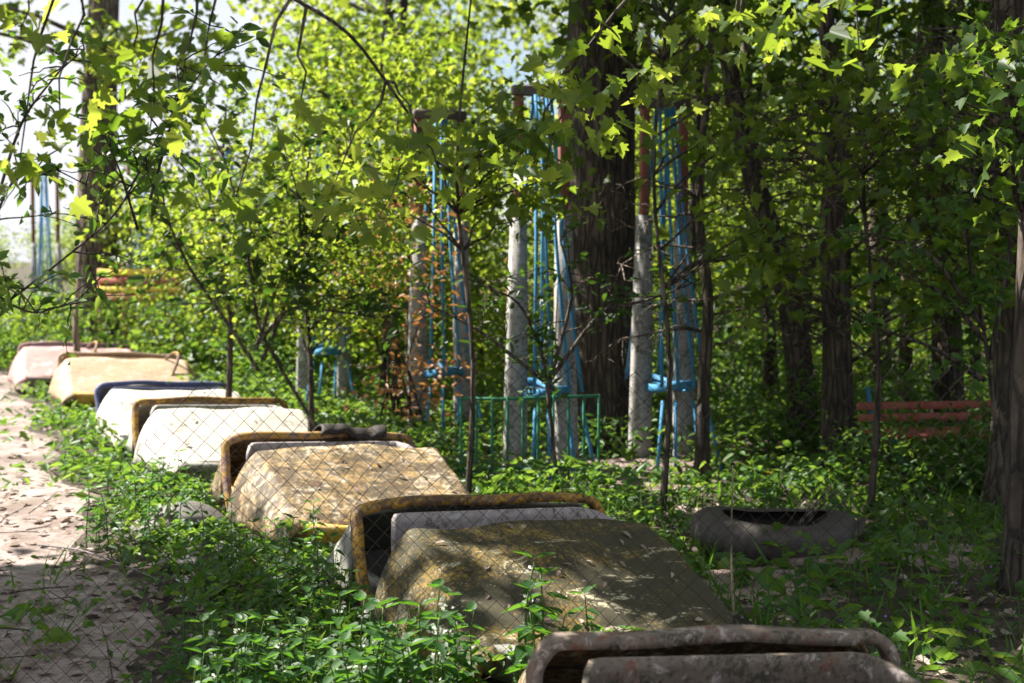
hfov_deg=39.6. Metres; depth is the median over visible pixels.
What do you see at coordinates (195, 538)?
nettle plant
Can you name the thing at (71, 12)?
sky
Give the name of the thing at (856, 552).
paving slab
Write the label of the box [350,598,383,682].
nettle plant
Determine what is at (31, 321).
bush
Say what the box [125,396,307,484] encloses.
ride car
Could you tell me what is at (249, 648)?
nettle plant
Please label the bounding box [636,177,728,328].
sapling
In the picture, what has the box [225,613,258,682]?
nettle plant
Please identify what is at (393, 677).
nettle plant
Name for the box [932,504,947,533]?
nettle plant
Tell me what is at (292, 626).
nettle plant
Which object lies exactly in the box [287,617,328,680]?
nettle plant
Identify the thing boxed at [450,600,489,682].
nettle plant
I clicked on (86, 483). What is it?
nettle plant
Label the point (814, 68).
maple tree
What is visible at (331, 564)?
nettle plant
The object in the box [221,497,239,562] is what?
nettle plant
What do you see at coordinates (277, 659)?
nettle plant
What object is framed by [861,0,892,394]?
tree
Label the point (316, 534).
nettle plant
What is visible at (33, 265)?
swing stand
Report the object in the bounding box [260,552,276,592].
nettle plant
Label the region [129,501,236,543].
tire
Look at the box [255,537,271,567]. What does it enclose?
nettle plant
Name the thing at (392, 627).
nettle plant
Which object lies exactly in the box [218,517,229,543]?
nettle plant
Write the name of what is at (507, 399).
green railing
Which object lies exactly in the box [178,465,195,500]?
nettle plant
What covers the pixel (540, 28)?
maple tree
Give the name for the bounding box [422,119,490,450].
swing boat
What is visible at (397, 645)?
nettle plant
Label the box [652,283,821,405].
bush
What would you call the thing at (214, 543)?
nettle plant
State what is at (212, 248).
sapling
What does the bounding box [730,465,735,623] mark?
bare sapling
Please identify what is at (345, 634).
nettle plant
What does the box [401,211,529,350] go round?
sapling
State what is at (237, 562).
nettle plant
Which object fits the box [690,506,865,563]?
tyre planter
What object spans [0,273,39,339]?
bush
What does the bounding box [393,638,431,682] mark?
nettle plant
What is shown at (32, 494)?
path
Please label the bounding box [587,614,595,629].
nettle plant
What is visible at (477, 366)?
bush
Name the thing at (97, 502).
nettle plant
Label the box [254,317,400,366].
bush
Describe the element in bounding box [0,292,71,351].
bush
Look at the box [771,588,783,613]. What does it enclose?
nettle plant
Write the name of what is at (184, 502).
nettle plant
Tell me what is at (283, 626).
nettle plant
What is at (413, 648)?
nettle plant
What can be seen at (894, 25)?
maple tree
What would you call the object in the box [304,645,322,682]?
nettle plant
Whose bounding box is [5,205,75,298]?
sapling
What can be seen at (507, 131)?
sapling
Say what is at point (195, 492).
nettle plant
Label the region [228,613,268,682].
nettle plant
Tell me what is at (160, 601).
leaf litter
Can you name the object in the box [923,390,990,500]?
bush
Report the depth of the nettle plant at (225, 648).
5.06 m
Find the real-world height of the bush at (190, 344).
1.905 m
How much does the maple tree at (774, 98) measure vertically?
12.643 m
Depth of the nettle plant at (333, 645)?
5.06 m
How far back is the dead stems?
6.86 m
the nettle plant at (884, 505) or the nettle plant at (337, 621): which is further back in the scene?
the nettle plant at (884, 505)
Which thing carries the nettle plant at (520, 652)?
on the ground at (902, 592)
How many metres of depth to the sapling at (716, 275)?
18.18 m
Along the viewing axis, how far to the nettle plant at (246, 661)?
4.71 m
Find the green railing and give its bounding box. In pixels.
[460,394,599,484]
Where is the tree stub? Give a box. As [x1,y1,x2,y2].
[72,241,82,351]
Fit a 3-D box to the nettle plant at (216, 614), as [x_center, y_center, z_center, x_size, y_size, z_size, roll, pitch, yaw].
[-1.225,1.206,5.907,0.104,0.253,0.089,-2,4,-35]
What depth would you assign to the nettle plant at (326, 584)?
6.10 m
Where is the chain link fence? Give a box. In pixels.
[0,361,1023,682]
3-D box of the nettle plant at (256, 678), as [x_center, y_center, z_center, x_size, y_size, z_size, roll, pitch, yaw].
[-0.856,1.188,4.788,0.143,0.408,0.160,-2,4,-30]
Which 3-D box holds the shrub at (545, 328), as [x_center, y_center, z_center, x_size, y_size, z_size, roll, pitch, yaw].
[0.263,0.113,9.427,2.229,2.086,0.790,0,3,0]
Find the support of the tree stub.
on the ground at (902, 592)
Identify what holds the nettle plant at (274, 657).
on the ground at (902, 592)
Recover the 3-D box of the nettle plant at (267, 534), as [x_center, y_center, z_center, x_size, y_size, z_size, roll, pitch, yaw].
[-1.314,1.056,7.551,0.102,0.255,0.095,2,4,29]
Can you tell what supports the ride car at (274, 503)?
on the ground at (902, 592)
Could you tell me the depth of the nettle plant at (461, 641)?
5.03 m
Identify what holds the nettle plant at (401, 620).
on the ground at (902, 592)
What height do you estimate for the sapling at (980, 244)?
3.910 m
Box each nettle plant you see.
[54,399,71,438]
[57,438,70,458]
[57,446,75,480]
[63,449,80,479]
[75,484,100,550]
[79,445,91,478]
[81,474,97,509]
[89,501,104,545]
[92,497,110,545]
[94,489,119,556]
[97,452,122,512]
[111,483,123,522]
[118,438,130,466]
[118,466,134,505]
[121,453,136,494]
[128,475,143,519]
[129,477,139,509]
[137,515,153,558]
[139,503,154,530]
[140,461,163,503]
[140,479,160,521]
[140,514,163,563]
[150,510,164,547]
[151,456,169,498]
[157,545,179,580]
[160,642,184,682]
[163,640,194,682]
[164,540,198,662]
[165,646,186,682]
[166,449,187,484]
[171,488,191,535]
[171,620,197,674]
[177,482,196,499]
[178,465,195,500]
[183,647,217,682]
[184,481,202,501]
[184,609,224,679]
[189,496,213,566]
[189,658,204,682]
[196,483,213,505]
[196,614,235,682]
[199,617,229,677]
[199,622,227,681]
[203,602,225,651]
[209,553,229,595]
[209,645,231,682]
[211,533,223,559]
[212,633,253,682]
[212,672,226,682]
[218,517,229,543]
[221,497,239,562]
[223,533,244,599]
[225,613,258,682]
[228,612,268,669]
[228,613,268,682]
[230,529,249,593]
[233,656,260,682]
[234,531,249,555]
[235,611,281,682]
[239,635,279,682]
[242,518,261,567]
[250,617,269,670]
[253,517,271,545]
[253,639,286,682]
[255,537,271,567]
[257,555,276,605]
[259,591,275,629]
[260,545,295,637]
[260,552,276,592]
[263,628,297,682]
[263,661,280,682]
[264,651,289,682]
[266,610,289,663]
[266,642,282,681]
[268,517,288,561]
[274,522,298,601]
[276,648,294,682]
[276,649,291,677]
[278,513,302,569]
[278,560,298,610]
[281,617,320,682]
[283,624,302,656]
[283,669,304,682]
[284,559,297,606]
[284,559,302,595]
[284,624,301,662]
[287,597,303,646]
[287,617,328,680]
[288,612,299,646]
[291,542,307,596]
[296,537,314,584]
[297,664,319,682]
[299,561,321,620]
[301,508,323,554]
[301,556,325,593]
[304,498,329,548]
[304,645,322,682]
[305,541,334,615]
[306,623,330,662]
[307,642,330,681]
[312,575,333,633]
[312,595,328,627]
[312,616,353,682]
[313,566,330,595]
[316,589,363,682]
[319,532,345,594]
[319,642,340,679]
[322,647,355,682]
[325,630,351,681]
[326,628,372,682]
[335,569,364,623]
[336,590,387,682]
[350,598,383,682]
[352,597,403,680]
[353,627,398,682]
[359,628,396,681]
[366,602,411,679]
[370,636,380,654]
[381,641,406,682]
[386,617,413,678]
[386,630,427,682]
[393,598,450,678]
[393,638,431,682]
[398,616,435,678]
[402,618,436,680]
[408,607,420,636]
[409,610,461,682]
[417,578,460,680]
[423,585,466,682]
[428,643,456,682]
[432,613,480,682]
[441,632,467,682]
[443,620,477,680]
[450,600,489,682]
[500,580,554,675]
[502,551,556,681]
[502,605,552,671]
[521,567,570,660]
[547,607,576,631]
[567,584,606,631]
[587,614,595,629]
[590,627,600,631]
[726,552,746,581]
[733,554,748,588]
[752,571,782,624]
[762,589,776,617]
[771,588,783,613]
[792,545,822,606]
[826,482,845,509]
[858,499,869,518]
[866,532,889,595]
[877,491,891,520]
[926,492,938,521]
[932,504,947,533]
[977,612,993,641]
[993,552,1002,585]
[1009,597,1023,637]
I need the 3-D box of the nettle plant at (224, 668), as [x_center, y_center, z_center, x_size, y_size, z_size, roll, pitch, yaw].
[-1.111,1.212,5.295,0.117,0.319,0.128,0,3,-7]
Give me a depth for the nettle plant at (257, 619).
5.63 m
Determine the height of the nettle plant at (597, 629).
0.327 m
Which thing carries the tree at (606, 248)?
on the ground at (902, 592)
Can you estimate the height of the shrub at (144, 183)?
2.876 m
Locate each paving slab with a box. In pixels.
[498,456,730,491]
[699,565,845,606]
[787,542,983,569]
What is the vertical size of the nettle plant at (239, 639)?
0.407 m
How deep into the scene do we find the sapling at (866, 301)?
25.98 m
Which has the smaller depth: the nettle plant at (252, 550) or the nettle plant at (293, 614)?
the nettle plant at (293, 614)
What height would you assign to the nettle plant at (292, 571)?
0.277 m
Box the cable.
[37,544,164,582]
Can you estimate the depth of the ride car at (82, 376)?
15.92 m
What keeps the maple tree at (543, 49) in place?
on the ground at (902, 592)
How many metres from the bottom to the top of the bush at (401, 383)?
2.375 m
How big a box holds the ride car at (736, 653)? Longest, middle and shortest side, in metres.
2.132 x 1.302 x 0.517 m
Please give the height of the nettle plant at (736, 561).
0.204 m
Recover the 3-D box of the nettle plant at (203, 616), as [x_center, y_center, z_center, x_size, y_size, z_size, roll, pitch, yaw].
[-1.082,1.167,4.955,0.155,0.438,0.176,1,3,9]
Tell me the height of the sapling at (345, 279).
2.767 m
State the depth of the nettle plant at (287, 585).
6.46 m
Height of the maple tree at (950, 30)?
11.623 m
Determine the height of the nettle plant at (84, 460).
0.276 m
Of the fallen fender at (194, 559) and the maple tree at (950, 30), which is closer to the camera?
the fallen fender at (194, 559)
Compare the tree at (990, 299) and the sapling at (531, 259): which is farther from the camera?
the sapling at (531, 259)
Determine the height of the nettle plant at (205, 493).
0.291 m
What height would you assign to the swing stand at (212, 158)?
3.270 m
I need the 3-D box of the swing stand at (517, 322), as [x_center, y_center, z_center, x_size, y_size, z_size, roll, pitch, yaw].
[0.220,-0.412,10.794,0.591,3.030,0.100,-1,3,-18]
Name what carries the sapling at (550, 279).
on the ground at (902, 592)
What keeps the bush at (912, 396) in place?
on the ground at (902, 592)
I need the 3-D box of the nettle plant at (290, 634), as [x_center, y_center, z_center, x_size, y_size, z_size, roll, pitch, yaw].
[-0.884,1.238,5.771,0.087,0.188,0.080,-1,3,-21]
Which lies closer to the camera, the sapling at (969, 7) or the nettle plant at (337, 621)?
the nettle plant at (337, 621)
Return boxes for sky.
[0,0,971,261]
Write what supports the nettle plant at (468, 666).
on the ground at (902, 592)
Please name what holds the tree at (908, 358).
on the ground at (902, 592)
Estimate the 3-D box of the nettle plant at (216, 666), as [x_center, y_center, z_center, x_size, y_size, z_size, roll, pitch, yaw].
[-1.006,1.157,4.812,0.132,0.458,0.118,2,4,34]
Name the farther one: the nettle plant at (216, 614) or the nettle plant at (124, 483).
the nettle plant at (124, 483)
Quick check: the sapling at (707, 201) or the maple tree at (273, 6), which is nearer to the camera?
the sapling at (707, 201)
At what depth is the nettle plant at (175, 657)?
5.40 m
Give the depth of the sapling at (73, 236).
45.39 m
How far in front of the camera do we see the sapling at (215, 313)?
17.43 m
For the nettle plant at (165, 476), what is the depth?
9.44 m
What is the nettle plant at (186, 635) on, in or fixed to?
on the ground at (902, 592)
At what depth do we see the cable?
7.92 m
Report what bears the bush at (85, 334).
on the ground at (902, 592)
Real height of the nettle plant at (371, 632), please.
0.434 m
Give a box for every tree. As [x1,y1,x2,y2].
[0,0,284,342]
[0,0,478,257]
[187,0,551,167]
[222,0,535,395]
[263,0,501,151]
[296,7,511,117]
[422,0,711,216]
[457,0,905,215]
[465,0,761,458]
[498,0,803,310]
[542,9,723,209]
[573,0,810,484]
[585,0,953,457]
[637,0,900,303]
[653,0,892,227]
[653,4,769,371]
[696,3,813,402]
[707,0,989,474]
[750,0,1023,516]
[753,3,896,278]
[799,51,921,294]
[807,0,985,446]
[850,0,957,411]
[850,0,991,264]
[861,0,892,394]
[862,7,1023,596]
[882,0,976,164]
[894,1,984,387]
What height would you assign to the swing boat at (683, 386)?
2.875 m
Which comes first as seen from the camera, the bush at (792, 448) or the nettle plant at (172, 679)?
the nettle plant at (172, 679)
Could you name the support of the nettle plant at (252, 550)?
on the ground at (902, 592)
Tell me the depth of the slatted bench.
10.84 m
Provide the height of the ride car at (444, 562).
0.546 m
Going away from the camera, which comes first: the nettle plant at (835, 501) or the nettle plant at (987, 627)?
the nettle plant at (987, 627)
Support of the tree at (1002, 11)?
on the ground at (902, 592)
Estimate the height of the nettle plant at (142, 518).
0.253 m
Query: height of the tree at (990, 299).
2.499 m
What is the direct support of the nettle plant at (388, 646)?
on the ground at (902, 592)
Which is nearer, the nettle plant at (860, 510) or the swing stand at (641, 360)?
the nettle plant at (860, 510)
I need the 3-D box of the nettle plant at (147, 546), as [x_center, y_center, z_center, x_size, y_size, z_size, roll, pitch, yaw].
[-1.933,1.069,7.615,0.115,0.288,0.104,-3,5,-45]
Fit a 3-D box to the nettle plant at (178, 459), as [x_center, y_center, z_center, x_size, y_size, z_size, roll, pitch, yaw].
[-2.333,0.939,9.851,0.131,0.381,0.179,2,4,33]
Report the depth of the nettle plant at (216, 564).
6.81 m
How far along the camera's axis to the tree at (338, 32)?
16.64 m
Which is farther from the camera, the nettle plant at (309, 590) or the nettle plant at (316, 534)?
the nettle plant at (316, 534)
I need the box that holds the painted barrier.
[97,268,225,377]
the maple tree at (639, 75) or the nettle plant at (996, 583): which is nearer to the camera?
the nettle plant at (996, 583)
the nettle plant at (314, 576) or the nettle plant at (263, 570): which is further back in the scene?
the nettle plant at (263, 570)
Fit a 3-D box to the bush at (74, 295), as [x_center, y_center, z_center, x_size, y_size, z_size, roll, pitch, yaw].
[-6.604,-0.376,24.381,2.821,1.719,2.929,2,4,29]
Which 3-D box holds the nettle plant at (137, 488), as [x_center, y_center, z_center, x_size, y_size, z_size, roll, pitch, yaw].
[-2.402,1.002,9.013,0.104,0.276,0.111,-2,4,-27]
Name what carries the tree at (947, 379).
on the ground at (902, 592)
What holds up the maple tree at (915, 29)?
on the ground at (902, 592)
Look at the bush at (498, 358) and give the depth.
16.33 m
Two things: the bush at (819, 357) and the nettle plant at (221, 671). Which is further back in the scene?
the bush at (819, 357)
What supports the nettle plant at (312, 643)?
on the ground at (902, 592)
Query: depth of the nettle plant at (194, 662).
4.63 m
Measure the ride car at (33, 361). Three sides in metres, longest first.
2.498 x 1.687 x 0.611 m
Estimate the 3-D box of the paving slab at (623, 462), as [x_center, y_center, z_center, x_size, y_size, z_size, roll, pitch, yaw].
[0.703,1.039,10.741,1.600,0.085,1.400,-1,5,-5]
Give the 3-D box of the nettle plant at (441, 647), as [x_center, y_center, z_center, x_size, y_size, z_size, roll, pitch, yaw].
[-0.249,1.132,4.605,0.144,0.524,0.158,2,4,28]
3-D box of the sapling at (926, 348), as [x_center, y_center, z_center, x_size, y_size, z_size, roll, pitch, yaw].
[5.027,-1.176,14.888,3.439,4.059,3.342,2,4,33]
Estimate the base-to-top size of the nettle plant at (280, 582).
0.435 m
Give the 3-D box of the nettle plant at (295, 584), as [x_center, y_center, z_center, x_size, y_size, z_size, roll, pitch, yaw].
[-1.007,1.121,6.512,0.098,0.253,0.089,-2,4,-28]
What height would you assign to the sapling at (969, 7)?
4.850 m
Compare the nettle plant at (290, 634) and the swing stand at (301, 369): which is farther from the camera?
the swing stand at (301, 369)
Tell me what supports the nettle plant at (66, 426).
on the ground at (902, 592)
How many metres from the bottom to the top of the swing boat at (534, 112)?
2.875 m
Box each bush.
[0,272,105,371]
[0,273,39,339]
[0,286,82,369]
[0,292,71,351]
[31,272,181,351]
[38,277,179,335]
[105,270,237,368]
[116,285,260,359]
[124,265,330,383]
[189,319,379,407]
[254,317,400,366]
[281,288,532,397]
[310,157,506,426]
[427,274,657,387]
[537,294,769,413]
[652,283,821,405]
[710,357,890,470]
[766,334,958,452]
[776,283,989,384]
[816,398,989,503]
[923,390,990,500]
[963,305,992,387]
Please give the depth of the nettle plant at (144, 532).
7.78 m
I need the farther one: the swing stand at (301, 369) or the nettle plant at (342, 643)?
the swing stand at (301, 369)
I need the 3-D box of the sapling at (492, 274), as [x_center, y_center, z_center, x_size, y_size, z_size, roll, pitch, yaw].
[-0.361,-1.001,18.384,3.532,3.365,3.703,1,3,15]
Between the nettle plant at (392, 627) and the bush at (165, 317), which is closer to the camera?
the nettle plant at (392, 627)
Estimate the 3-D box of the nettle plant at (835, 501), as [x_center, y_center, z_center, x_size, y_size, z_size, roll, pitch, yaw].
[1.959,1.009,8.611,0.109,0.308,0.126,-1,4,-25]
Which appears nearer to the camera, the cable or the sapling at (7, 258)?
the cable
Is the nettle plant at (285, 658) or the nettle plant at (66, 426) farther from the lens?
the nettle plant at (66, 426)
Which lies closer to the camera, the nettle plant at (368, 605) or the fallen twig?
the nettle plant at (368, 605)
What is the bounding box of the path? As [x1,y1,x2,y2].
[0,368,163,682]
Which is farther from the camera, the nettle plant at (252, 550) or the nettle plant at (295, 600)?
the nettle plant at (252, 550)
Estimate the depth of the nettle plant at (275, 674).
5.17 m
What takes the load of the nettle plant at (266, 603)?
on the ground at (902, 592)
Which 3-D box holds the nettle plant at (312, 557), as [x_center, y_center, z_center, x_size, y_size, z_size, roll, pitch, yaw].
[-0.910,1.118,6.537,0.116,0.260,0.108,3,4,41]
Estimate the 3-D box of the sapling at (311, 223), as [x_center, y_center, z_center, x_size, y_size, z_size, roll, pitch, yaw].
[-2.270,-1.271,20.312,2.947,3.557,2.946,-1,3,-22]
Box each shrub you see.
[0,7,315,312]
[0,24,147,364]
[110,84,407,426]
[383,202,722,490]
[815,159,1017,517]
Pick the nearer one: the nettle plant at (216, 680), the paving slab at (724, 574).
the nettle plant at (216, 680)
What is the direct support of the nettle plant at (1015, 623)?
on the ground at (902, 592)
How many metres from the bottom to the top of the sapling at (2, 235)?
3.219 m
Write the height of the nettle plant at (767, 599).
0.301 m
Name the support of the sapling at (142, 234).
on the ground at (902, 592)
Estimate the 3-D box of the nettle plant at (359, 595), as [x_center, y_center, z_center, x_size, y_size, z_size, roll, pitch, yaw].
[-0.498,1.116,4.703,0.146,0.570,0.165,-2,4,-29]
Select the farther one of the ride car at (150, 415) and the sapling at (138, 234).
the sapling at (138, 234)
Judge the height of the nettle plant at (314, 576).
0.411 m
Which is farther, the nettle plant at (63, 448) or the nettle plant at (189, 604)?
the nettle plant at (63, 448)
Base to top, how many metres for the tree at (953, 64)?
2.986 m
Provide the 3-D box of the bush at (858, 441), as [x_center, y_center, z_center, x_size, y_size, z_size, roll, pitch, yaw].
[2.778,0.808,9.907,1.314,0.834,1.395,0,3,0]
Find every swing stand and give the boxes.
[30,171,63,327]
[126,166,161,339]
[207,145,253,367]
[296,129,352,406]
[406,109,470,446]
[502,84,578,473]
[628,98,694,458]
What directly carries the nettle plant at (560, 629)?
on the ground at (902, 592)
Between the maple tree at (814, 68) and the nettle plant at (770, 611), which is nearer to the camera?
the nettle plant at (770, 611)
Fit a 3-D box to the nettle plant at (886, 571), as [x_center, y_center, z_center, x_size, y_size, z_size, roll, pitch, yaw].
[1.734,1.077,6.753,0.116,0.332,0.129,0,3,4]
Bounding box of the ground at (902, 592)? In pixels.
[0,262,1023,682]
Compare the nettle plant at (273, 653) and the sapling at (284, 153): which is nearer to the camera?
the nettle plant at (273, 653)
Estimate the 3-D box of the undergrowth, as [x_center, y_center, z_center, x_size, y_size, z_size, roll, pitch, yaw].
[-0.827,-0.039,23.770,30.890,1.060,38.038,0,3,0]
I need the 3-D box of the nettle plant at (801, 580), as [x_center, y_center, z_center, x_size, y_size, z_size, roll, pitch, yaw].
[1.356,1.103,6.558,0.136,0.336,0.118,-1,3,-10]
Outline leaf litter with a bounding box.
[0,391,1022,682]
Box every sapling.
[0,216,23,261]
[0,230,30,302]
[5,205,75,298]
[43,226,121,293]
[62,199,181,312]
[65,133,295,362]
[74,80,355,396]
[120,204,225,331]
[121,154,379,371]
[169,120,446,431]
[196,0,554,402]
[238,120,333,268]
[254,77,529,401]
[261,49,533,399]
[261,142,430,339]
[308,0,644,493]
[391,155,554,377]
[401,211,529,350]
[477,167,659,332]
[527,211,553,317]
[572,0,831,513]
[635,0,993,390]
[635,92,790,352]
[635,102,903,364]
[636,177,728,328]
[675,130,862,354]
[678,0,1015,518]
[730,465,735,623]
[814,145,987,346]
[815,202,917,349]
[836,0,993,375]
[857,79,992,386]
[886,0,993,384]
[910,51,992,336]
[926,142,991,331]
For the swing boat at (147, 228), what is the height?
3.234 m
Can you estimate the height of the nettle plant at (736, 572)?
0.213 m
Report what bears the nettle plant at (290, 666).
on the ground at (902, 592)
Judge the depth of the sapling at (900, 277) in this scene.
20.00 m
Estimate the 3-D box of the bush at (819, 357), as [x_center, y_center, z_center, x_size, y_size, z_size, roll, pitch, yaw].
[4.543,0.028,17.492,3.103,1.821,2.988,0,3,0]
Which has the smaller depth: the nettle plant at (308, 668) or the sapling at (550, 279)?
the nettle plant at (308, 668)
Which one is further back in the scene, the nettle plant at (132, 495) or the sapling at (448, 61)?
the sapling at (448, 61)
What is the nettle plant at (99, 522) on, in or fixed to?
on the ground at (902, 592)
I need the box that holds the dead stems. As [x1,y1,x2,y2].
[0,454,1022,682]
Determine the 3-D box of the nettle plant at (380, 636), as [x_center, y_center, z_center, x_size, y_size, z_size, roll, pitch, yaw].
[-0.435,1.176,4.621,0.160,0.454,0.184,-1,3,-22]
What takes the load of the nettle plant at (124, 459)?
on the ground at (902, 592)
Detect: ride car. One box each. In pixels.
[8,341,134,390]
[49,351,196,407]
[94,380,240,450]
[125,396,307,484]
[208,423,470,551]
[320,492,739,682]
[518,624,920,682]
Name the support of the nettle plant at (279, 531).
on the ground at (902, 592)
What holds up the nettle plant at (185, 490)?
on the ground at (902, 592)
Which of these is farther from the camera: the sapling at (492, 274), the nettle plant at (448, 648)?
the sapling at (492, 274)
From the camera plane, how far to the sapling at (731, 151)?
8.95 m
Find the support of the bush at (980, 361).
on the ground at (902, 592)
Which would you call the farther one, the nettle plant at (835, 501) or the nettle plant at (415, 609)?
the nettle plant at (835, 501)
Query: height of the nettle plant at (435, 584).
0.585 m
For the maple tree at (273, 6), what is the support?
on the ground at (902, 592)
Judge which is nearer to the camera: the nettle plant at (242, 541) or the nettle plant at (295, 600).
the nettle plant at (295, 600)
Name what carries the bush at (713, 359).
on the ground at (902, 592)
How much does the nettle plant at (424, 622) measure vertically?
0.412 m
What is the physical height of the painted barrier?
1.610 m
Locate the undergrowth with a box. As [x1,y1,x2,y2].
[0,299,1023,682]
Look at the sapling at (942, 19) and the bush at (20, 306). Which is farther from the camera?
the bush at (20, 306)
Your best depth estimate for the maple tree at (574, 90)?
4.90 m
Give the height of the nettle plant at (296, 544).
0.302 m
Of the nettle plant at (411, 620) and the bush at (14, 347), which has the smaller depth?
the nettle plant at (411, 620)
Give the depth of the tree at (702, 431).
10.18 m
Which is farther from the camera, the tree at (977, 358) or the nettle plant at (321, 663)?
the tree at (977, 358)
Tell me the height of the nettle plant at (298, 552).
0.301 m
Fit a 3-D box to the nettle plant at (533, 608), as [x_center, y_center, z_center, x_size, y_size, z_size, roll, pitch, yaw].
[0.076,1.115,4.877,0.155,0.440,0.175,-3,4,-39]
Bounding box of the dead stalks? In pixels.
[786,477,862,525]
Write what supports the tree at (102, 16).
on the ground at (902, 592)
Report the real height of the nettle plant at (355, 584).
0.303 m
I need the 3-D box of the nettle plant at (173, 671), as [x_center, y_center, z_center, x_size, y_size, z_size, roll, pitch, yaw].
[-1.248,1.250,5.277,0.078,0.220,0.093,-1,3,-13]
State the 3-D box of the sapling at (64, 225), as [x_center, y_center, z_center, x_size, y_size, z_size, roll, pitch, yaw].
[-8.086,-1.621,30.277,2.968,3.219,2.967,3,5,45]
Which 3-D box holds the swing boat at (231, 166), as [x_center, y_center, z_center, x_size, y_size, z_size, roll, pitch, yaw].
[-3.859,-1.042,19.463,0.488,3.114,0.975,-1,3,-18]
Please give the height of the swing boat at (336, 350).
2.995 m
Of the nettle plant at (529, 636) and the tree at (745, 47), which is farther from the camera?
the tree at (745, 47)
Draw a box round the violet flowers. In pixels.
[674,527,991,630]
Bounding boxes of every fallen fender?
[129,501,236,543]
[155,544,255,567]
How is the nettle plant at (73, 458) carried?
on the ground at (902, 592)
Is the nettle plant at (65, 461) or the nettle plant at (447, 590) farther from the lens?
the nettle plant at (65, 461)
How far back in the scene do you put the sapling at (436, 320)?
15.02 m
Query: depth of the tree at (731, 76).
11.90 m
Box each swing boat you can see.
[36,175,54,312]
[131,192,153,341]
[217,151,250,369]
[305,137,355,406]
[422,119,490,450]
[504,94,596,485]
[624,107,722,471]
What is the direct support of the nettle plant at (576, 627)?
on the ground at (902, 592)
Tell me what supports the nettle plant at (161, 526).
on the ground at (902, 592)
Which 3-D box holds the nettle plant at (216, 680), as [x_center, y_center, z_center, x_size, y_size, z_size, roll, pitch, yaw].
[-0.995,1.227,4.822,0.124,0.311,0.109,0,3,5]
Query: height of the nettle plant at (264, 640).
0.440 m
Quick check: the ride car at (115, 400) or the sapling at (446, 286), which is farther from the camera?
the sapling at (446, 286)
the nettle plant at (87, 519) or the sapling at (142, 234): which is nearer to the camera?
the nettle plant at (87, 519)
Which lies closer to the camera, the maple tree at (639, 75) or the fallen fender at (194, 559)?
the fallen fender at (194, 559)
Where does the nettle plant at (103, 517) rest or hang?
on the ground at (902, 592)
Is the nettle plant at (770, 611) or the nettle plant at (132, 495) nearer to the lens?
the nettle plant at (770, 611)
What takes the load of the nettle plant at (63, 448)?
on the ground at (902, 592)
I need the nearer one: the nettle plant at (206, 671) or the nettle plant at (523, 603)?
the nettle plant at (206, 671)
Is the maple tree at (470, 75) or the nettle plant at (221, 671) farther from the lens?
the maple tree at (470, 75)
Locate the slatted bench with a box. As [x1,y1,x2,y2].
[856,387,990,483]
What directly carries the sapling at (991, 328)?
on the ground at (902, 592)
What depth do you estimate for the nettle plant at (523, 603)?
5.03 m
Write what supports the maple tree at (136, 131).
on the ground at (902, 592)
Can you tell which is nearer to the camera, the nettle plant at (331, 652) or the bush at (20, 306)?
the nettle plant at (331, 652)
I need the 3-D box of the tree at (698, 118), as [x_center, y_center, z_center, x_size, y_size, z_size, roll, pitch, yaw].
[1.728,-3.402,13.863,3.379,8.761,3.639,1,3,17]
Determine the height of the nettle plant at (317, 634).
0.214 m
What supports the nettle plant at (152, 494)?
on the ground at (902, 592)
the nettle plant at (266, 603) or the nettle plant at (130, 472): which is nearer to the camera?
the nettle plant at (266, 603)
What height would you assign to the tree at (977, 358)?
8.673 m
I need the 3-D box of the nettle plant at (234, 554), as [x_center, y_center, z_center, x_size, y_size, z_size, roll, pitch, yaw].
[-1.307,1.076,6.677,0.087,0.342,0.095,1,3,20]
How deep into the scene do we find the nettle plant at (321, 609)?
6.11 m
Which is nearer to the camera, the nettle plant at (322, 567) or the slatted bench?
the nettle plant at (322, 567)
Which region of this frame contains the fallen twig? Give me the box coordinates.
[0,585,89,594]
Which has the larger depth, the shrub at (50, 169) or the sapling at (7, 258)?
the sapling at (7, 258)
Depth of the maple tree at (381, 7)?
50.25 m
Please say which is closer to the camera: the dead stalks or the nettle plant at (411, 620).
the nettle plant at (411, 620)
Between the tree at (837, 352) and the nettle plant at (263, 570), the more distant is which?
the tree at (837, 352)
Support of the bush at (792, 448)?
on the ground at (902, 592)
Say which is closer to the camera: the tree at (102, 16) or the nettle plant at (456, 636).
the nettle plant at (456, 636)
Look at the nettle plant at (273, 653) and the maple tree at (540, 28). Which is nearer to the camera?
the nettle plant at (273, 653)
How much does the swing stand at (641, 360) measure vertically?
3.030 m
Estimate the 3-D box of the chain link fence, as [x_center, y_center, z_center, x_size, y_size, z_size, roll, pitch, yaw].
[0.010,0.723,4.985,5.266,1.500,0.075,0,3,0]
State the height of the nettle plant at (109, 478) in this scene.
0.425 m
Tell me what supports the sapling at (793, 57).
on the ground at (902, 592)
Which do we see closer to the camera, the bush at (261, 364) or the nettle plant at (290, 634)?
the nettle plant at (290, 634)

